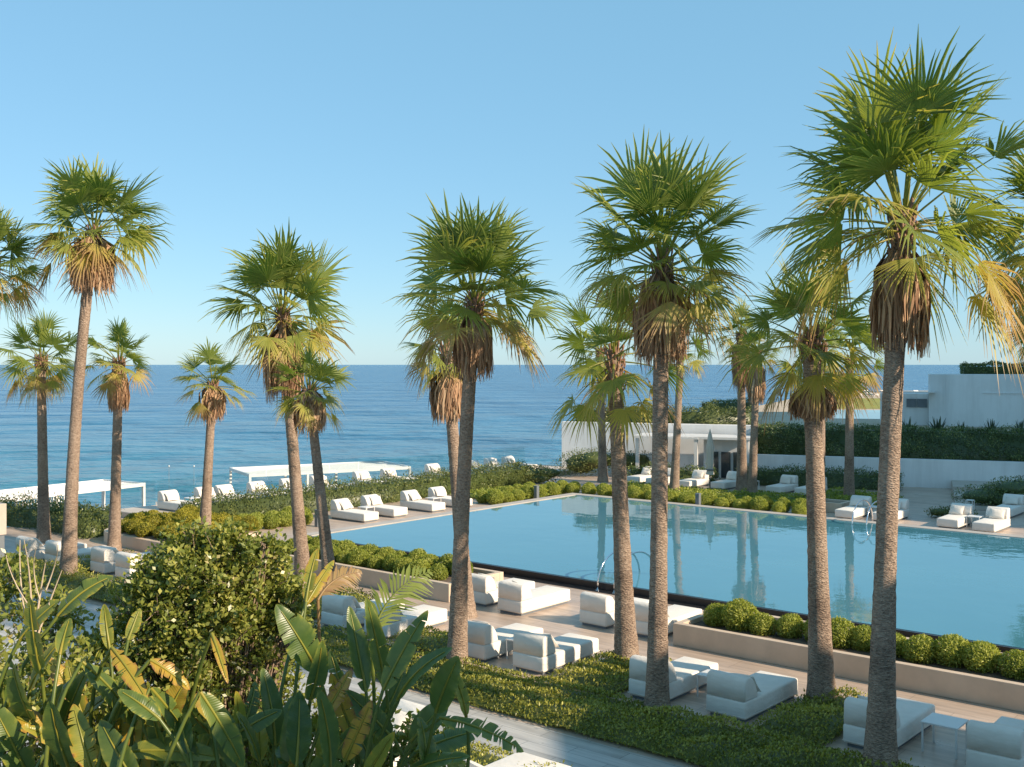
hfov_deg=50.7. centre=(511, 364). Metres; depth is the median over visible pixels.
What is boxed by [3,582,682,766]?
garden path
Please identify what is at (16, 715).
bird of paradise plant
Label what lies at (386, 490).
hedge
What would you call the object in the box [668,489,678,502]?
ball shrub
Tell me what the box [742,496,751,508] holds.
ball shrub
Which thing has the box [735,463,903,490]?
hedge
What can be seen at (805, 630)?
ball shrub
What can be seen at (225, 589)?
leafy bush
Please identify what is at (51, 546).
sun lounger
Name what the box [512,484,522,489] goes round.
ball shrub
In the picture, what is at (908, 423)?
agave
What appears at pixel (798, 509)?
ball shrub
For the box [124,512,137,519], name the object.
ball shrub
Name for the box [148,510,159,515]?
ball shrub
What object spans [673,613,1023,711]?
planter
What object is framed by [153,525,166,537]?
ball shrub
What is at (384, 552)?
ball shrub
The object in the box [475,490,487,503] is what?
ball shrub
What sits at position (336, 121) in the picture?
sky
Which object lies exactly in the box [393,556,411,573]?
ball shrub
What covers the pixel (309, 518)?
ball shrub
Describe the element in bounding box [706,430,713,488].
umbrella
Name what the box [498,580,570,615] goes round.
sun lounger
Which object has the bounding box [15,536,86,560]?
sun lounger
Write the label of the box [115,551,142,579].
sun lounger
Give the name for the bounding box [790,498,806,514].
ball shrub
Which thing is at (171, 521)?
ball shrub
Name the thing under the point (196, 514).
ball shrub
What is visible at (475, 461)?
sun lounger
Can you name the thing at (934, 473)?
retaining wall
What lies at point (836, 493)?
hedge
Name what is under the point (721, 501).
ball shrub
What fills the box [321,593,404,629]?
sun lounger
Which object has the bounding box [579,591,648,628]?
sun lounger
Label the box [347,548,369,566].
ball shrub
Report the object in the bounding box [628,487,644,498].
ball shrub
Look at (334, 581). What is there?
feather palm
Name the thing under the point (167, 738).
bird of paradise plant
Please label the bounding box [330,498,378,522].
sun lounger
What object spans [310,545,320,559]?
ball shrub
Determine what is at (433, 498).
side table
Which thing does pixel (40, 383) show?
palm tree
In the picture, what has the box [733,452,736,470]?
window
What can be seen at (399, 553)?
ball shrub
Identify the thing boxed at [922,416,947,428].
agave
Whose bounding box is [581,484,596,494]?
ball shrub
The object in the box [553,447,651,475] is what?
shrub
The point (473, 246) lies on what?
palm tree
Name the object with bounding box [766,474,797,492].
sun lounger
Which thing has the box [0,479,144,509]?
pergola
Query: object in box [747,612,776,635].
ball shrub
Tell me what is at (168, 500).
sun lounger
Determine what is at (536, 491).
bollard light
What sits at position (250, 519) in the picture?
ball shrub
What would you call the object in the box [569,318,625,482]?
palm tree
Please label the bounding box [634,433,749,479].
pavilion
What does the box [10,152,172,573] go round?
palm tree
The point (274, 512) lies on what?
ball shrub
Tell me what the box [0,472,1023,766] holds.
terrace ground
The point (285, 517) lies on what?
ball shrub
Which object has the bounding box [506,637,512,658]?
side table
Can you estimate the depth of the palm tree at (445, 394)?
26.45 m
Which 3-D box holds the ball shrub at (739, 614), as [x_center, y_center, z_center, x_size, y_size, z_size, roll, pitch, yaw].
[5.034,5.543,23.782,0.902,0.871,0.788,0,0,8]
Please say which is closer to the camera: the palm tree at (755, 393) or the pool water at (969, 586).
the pool water at (969, 586)
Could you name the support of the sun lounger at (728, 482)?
on the terrace ground at (564, 618)
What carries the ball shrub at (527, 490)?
on the terrace ground at (564, 618)
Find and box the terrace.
[758,392,1020,461]
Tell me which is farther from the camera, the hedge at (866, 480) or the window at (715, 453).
the window at (715, 453)
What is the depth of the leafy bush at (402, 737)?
7.87 m
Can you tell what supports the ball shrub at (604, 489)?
on the terrace ground at (564, 618)
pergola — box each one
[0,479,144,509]
[229,461,410,486]
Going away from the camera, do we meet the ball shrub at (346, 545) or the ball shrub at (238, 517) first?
the ball shrub at (346, 545)
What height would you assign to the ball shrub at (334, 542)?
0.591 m
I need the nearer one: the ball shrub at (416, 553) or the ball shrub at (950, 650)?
the ball shrub at (950, 650)
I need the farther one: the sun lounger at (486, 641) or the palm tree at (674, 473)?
the palm tree at (674, 473)
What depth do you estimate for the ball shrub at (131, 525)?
36.73 m
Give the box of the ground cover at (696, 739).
[0,548,924,766]
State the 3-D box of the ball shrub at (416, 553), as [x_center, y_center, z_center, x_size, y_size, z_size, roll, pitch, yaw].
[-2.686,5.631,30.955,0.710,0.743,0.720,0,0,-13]
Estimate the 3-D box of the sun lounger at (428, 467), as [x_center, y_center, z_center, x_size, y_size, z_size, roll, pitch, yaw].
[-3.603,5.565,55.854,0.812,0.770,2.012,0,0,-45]
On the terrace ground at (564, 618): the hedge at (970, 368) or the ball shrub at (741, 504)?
the ball shrub at (741, 504)
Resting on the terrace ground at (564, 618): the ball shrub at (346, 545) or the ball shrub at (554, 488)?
the ball shrub at (554, 488)
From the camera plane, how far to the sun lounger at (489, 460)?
59.67 m
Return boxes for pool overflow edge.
[311,536,1023,654]
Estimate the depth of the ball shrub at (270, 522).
40.60 m
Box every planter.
[104,528,259,551]
[258,553,502,601]
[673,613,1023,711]
[825,499,849,512]
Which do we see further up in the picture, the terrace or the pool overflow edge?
the terrace
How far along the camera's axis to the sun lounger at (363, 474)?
52.31 m
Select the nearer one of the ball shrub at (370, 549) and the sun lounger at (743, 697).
the sun lounger at (743, 697)
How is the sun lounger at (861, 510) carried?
on the terrace ground at (564, 618)
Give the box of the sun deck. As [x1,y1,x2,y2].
[121,463,577,517]
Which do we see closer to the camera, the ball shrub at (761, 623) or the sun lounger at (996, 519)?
the ball shrub at (761, 623)
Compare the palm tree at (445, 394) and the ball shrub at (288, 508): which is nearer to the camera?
the palm tree at (445, 394)
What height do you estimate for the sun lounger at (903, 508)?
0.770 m
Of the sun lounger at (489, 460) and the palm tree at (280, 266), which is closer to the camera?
the palm tree at (280, 266)
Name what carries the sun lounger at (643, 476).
on the terrace ground at (564, 618)
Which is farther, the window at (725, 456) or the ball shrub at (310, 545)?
the window at (725, 456)
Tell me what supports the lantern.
on the terrace ground at (564, 618)
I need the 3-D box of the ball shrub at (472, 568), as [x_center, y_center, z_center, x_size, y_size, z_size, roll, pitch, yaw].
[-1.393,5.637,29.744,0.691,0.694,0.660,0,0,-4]
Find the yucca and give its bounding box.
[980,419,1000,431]
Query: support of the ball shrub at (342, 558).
in the planter at (440, 590)
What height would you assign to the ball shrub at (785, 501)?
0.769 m
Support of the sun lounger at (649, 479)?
on the terrace ground at (564, 618)
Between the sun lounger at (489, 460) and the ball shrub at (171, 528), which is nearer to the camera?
the ball shrub at (171, 528)
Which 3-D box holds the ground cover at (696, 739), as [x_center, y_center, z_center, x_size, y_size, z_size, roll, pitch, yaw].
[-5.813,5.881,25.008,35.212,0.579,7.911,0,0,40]
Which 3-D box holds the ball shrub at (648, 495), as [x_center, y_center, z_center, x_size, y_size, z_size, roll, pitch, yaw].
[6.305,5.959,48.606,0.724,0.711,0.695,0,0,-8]
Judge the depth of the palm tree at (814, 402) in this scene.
19.43 m
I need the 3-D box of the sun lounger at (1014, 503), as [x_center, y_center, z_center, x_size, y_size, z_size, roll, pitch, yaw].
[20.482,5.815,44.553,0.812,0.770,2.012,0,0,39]
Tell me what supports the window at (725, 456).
in the pavilion
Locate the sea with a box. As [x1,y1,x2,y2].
[0,365,1022,526]
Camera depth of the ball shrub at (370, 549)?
31.94 m
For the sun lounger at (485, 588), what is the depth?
27.76 m
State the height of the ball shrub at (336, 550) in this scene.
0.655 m
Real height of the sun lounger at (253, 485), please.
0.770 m
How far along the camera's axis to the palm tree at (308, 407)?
28.56 m
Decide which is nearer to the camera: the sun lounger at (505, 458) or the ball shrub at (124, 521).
the ball shrub at (124, 521)
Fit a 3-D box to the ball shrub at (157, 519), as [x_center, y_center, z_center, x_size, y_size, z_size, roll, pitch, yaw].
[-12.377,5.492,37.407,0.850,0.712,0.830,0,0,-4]
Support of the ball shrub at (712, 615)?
in the planter at (995, 689)
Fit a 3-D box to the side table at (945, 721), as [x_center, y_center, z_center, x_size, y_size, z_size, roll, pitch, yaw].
[6.947,5.956,17.338,0.575,0.489,0.575,0,0,40]
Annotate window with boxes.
[713,452,717,477]
[721,452,730,477]
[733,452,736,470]
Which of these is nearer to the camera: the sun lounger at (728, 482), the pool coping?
the pool coping
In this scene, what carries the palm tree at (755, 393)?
on the terrace ground at (564, 618)
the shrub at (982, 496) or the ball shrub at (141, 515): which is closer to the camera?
the ball shrub at (141, 515)
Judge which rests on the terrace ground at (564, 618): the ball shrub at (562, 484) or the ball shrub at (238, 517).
the ball shrub at (562, 484)
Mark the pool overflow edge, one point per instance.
(642, 593)
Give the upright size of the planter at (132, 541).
0.440 m
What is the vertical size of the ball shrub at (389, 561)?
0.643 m
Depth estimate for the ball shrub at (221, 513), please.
38.43 m
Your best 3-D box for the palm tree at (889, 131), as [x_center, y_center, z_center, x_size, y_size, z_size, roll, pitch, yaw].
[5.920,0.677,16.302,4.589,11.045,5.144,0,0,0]
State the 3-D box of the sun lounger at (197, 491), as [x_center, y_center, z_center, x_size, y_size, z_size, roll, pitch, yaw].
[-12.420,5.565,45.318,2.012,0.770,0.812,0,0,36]
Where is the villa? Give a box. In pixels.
[863,373,1023,427]
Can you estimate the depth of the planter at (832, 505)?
45.23 m
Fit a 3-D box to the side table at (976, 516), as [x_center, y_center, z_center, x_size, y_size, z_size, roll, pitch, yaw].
[17.648,5.987,41.186,0.500,0.425,0.500,0,0,40]
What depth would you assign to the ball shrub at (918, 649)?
21.06 m
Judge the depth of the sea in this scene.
187.20 m
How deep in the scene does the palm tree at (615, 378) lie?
22.05 m
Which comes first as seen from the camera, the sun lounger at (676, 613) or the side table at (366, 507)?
the sun lounger at (676, 613)
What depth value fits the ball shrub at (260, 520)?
40.22 m
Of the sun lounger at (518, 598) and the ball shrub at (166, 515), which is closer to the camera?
the sun lounger at (518, 598)
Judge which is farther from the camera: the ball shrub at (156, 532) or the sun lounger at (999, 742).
the ball shrub at (156, 532)
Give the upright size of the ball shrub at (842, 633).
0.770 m
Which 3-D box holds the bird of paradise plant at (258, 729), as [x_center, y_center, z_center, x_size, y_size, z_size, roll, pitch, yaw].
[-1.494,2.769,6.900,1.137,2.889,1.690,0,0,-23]
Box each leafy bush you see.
[0,544,161,721]
[0,592,247,766]
[102,516,328,764]
[187,662,465,766]
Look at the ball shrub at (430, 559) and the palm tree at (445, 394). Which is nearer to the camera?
the palm tree at (445, 394)
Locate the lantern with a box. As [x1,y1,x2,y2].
[965,499,974,513]
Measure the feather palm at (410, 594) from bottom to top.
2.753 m
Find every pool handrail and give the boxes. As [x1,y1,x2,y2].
[596,551,649,592]
[851,499,876,525]
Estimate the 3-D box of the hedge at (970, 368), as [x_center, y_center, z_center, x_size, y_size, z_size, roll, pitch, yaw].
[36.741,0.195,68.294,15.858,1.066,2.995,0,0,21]
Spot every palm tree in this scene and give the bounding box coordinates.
[0,206,53,326]
[0,308,91,542]
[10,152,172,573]
[84,315,154,550]
[167,336,255,528]
[200,222,353,584]
[265,338,356,590]
[386,191,575,663]
[396,281,487,618]
[546,286,688,660]
[565,128,766,712]
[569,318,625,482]
[643,324,717,490]
[715,298,766,490]
[717,256,883,702]
[734,328,779,493]
[750,24,1023,766]
[781,315,850,498]
[821,318,883,497]
[958,148,1023,356]
[1004,312,1023,368]
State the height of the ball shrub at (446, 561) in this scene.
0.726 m
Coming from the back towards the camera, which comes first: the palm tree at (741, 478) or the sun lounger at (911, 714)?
the palm tree at (741, 478)
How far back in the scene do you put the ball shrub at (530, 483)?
50.81 m
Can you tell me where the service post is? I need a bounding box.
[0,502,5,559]
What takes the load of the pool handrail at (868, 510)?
on the terrace ground at (564, 618)
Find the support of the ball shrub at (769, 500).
on the terrace ground at (564, 618)
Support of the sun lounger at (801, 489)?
on the terrace ground at (564, 618)
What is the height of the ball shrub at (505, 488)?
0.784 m
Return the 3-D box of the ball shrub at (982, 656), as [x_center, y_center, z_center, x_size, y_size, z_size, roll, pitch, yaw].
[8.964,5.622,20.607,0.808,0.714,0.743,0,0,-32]
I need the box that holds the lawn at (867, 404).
[837,398,879,408]
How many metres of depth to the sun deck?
44.62 m
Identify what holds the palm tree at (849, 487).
on the terrace ground at (564, 618)
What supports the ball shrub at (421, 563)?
in the planter at (440, 590)
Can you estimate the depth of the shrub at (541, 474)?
56.02 m
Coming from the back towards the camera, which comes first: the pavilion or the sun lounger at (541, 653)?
the pavilion
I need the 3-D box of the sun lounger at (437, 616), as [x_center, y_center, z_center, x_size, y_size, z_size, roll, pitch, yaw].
[-2.468,5.815,25.283,0.812,0.770,2.012,0,0,39]
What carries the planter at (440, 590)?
on the terrace ground at (564, 618)
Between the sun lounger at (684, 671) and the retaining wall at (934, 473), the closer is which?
the sun lounger at (684, 671)
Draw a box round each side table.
[358,506,374,510]
[426,497,440,501]
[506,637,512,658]
[696,668,729,696]
[921,712,968,758]
[966,515,982,526]
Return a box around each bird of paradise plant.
[0,575,129,766]
[21,604,311,766]
[182,548,394,766]
[315,597,523,766]
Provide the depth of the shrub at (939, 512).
43.57 m
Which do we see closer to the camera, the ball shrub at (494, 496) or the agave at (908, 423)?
the ball shrub at (494, 496)
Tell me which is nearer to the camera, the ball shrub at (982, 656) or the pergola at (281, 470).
the ball shrub at (982, 656)
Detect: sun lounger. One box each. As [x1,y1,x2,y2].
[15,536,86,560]
[45,540,116,565]
[90,546,153,574]
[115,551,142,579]
[157,489,198,511]
[193,487,232,501]
[214,484,251,497]
[246,481,285,496]
[279,478,308,490]
[309,475,342,488]
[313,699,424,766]
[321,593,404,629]
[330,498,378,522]
[352,470,382,485]
[360,494,407,517]
[364,600,447,638]
[380,468,417,481]
[400,489,445,512]
[424,463,444,475]
[428,486,472,506]
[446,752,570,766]
[468,620,542,661]
[471,459,493,471]
[472,573,534,606]
[483,457,503,468]
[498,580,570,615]
[501,456,537,468]
[511,630,599,674]
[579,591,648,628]
[627,466,651,483]
[628,655,717,701]
[634,600,701,637]
[646,468,670,484]
[679,470,708,487]
[705,669,798,721]
[711,471,736,489]
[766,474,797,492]
[794,477,826,495]
[835,495,871,518]
[842,695,934,748]
[873,498,909,520]
[937,503,973,528]
[965,716,1023,766]
[972,506,1009,532]
[995,494,1023,517]
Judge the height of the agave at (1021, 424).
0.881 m
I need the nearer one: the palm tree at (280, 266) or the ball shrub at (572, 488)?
the palm tree at (280, 266)
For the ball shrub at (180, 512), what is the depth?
38.84 m
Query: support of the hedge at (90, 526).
on the terrace ground at (564, 618)
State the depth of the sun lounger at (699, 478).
54.97 m
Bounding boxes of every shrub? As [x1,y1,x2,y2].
[6,540,61,750]
[121,518,130,531]
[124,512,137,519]
[124,518,143,534]
[133,511,149,520]
[134,522,156,537]
[144,513,165,527]
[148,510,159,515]
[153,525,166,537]
[159,512,172,518]
[160,518,179,525]
[165,525,182,539]
[173,508,193,518]
[179,513,197,523]
[181,504,196,511]
[190,511,199,517]
[211,514,228,523]
[211,521,218,532]
[217,512,230,515]
[230,515,241,520]
[241,514,258,531]
[245,514,263,530]
[252,511,264,525]
[261,514,280,528]
[264,510,280,517]
[275,510,291,526]
[281,506,291,521]
[283,538,293,554]
[304,510,313,524]
[308,543,313,556]
[310,535,319,546]
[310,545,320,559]
[332,539,339,545]
[332,544,341,560]
[336,539,356,553]
[336,550,351,564]
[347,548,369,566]
[360,543,378,559]
[367,554,384,568]
[375,546,394,558]
[382,554,399,571]
[391,550,407,557]
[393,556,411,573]
[407,548,426,561]
[407,559,430,577]
[420,553,438,570]
[426,563,447,579]
[437,553,452,573]
[450,562,473,575]
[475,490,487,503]
[486,488,503,504]
[500,486,512,491]
[500,490,514,502]
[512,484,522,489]
[512,489,525,500]
[513,463,569,483]
[521,485,533,499]
[523,481,535,487]
[538,485,547,497]
[547,483,560,495]
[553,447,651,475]
[556,480,568,493]
[566,483,578,492]
[570,481,581,490]
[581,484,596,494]
[597,484,611,495]
[628,485,638,497]
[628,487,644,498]
[639,484,650,499]
[645,490,650,499]
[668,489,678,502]
[677,492,694,503]
[701,495,711,505]
[702,491,717,505]
[702,603,727,626]
[714,496,729,507]
[721,597,758,631]
[722,493,736,507]
[732,499,747,508]
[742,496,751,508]
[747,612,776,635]
[749,496,768,510]
[762,495,772,510]
[771,501,785,512]
[775,613,803,638]
[776,497,791,512]
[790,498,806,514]
[791,504,806,514]
[803,620,831,640]
[831,616,855,648]
[850,624,870,651]
[896,632,906,657]
[901,633,937,664]
[924,505,977,517]
[931,633,969,667]
[951,475,1023,505]
[962,640,1002,673]
[995,649,1023,679]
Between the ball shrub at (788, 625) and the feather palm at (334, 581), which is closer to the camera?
the feather palm at (334, 581)
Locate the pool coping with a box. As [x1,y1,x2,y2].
[307,493,1023,537]
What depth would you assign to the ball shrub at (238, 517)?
37.96 m
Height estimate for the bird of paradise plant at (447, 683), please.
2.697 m
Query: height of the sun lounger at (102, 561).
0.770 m
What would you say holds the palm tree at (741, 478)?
on the terrace ground at (564, 618)
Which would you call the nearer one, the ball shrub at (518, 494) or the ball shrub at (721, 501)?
the ball shrub at (721, 501)
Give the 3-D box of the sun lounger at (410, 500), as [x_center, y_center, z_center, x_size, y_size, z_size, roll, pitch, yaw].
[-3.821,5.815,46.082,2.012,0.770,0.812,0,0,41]
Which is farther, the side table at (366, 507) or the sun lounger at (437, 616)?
the side table at (366, 507)
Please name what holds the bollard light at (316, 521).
on the terrace ground at (564, 618)
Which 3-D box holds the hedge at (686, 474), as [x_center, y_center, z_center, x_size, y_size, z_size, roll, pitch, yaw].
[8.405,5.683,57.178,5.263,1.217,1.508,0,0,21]
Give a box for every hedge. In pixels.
[0,487,124,529]
[32,499,108,538]
[176,459,532,516]
[470,480,904,504]
[573,401,762,424]
[626,461,720,481]
[700,397,758,412]
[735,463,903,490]
[750,421,1023,461]
[959,360,1023,373]
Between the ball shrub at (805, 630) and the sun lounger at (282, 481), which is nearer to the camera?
the ball shrub at (805, 630)
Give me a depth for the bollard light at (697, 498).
46.43 m
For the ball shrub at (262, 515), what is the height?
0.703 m
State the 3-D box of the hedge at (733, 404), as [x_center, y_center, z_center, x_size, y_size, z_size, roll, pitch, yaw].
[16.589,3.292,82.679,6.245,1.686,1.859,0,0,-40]
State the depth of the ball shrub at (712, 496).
47.35 m
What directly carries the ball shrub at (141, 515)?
in the planter at (132, 541)
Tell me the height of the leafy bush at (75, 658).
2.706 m
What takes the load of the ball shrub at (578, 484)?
on the terrace ground at (564, 618)
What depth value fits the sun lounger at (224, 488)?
46.24 m
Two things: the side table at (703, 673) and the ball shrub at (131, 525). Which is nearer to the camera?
the side table at (703, 673)
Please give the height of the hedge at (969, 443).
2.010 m
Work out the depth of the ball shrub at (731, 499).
46.81 m
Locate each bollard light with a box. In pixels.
[314,509,317,526]
[534,485,538,497]
[695,493,700,504]
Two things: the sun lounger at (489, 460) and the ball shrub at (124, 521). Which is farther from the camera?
the sun lounger at (489, 460)
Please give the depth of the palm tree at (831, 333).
46.78 m
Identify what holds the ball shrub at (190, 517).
in the planter at (132, 541)
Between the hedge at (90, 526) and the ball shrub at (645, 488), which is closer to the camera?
the hedge at (90, 526)
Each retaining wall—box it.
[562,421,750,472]
[757,454,1023,487]
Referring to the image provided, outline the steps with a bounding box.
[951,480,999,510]
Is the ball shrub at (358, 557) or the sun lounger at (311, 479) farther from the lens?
the sun lounger at (311, 479)
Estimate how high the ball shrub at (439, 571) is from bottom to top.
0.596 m
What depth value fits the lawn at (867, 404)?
107.62 m
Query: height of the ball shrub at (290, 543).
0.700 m
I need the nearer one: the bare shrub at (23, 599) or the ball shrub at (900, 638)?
the bare shrub at (23, 599)
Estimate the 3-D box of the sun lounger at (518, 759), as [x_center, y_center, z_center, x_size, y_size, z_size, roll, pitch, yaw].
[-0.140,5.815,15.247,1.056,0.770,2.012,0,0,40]
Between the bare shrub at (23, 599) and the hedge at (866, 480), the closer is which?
the bare shrub at (23, 599)
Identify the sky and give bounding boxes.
[0,0,1023,364]
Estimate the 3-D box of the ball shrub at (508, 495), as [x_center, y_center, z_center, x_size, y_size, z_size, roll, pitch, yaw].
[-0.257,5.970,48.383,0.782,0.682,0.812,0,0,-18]
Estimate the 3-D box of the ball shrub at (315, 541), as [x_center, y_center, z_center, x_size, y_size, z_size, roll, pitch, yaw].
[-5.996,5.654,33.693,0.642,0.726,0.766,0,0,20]
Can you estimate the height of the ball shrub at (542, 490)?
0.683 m
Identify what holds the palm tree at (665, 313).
on the terrace ground at (564, 618)
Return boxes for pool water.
[313,495,1023,648]
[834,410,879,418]
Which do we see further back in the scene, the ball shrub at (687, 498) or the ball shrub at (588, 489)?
the ball shrub at (588, 489)
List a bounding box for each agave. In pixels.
[902,418,919,430]
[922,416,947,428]
[1012,420,1023,428]
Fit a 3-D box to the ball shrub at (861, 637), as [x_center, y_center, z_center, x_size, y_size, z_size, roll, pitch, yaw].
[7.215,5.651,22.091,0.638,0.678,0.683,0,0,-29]
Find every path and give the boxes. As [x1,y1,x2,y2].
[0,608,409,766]
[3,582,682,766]
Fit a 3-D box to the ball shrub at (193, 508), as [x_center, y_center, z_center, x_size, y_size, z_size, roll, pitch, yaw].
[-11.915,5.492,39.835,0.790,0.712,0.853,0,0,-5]
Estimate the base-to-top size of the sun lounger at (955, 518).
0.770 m
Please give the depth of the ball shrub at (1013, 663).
20.04 m
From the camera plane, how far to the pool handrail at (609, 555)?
29.97 m
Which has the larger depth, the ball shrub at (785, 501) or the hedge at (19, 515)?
the ball shrub at (785, 501)
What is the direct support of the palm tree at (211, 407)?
in the planter at (132, 541)
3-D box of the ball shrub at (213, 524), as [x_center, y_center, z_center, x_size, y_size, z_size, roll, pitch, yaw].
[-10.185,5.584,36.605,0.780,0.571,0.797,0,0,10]
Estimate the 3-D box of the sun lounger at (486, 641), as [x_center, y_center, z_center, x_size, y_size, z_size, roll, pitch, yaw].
[-0.234,5.815,23.414,0.812,0.770,2.012,0,0,40]
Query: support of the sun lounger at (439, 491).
on the terrace ground at (564, 618)
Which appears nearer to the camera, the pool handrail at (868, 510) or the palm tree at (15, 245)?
the palm tree at (15, 245)
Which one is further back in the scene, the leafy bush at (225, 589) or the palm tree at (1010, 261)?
the palm tree at (1010, 261)
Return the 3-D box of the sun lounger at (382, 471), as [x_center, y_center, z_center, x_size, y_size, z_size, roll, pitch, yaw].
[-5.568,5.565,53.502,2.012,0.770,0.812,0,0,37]
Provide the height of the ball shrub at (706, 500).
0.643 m
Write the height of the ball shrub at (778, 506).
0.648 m
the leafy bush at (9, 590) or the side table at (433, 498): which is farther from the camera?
the side table at (433, 498)
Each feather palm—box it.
[317,565,361,686]
[363,564,432,745]
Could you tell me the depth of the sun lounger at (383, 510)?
44.30 m
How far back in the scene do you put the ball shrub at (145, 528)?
36.20 m
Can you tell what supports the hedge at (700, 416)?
on the raised bed ground
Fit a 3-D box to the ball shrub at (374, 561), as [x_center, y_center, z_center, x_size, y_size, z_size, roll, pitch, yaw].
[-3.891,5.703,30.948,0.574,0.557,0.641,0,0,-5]
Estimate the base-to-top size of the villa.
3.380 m
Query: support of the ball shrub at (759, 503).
on the terrace ground at (564, 618)
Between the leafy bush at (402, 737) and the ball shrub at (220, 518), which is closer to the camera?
the leafy bush at (402, 737)

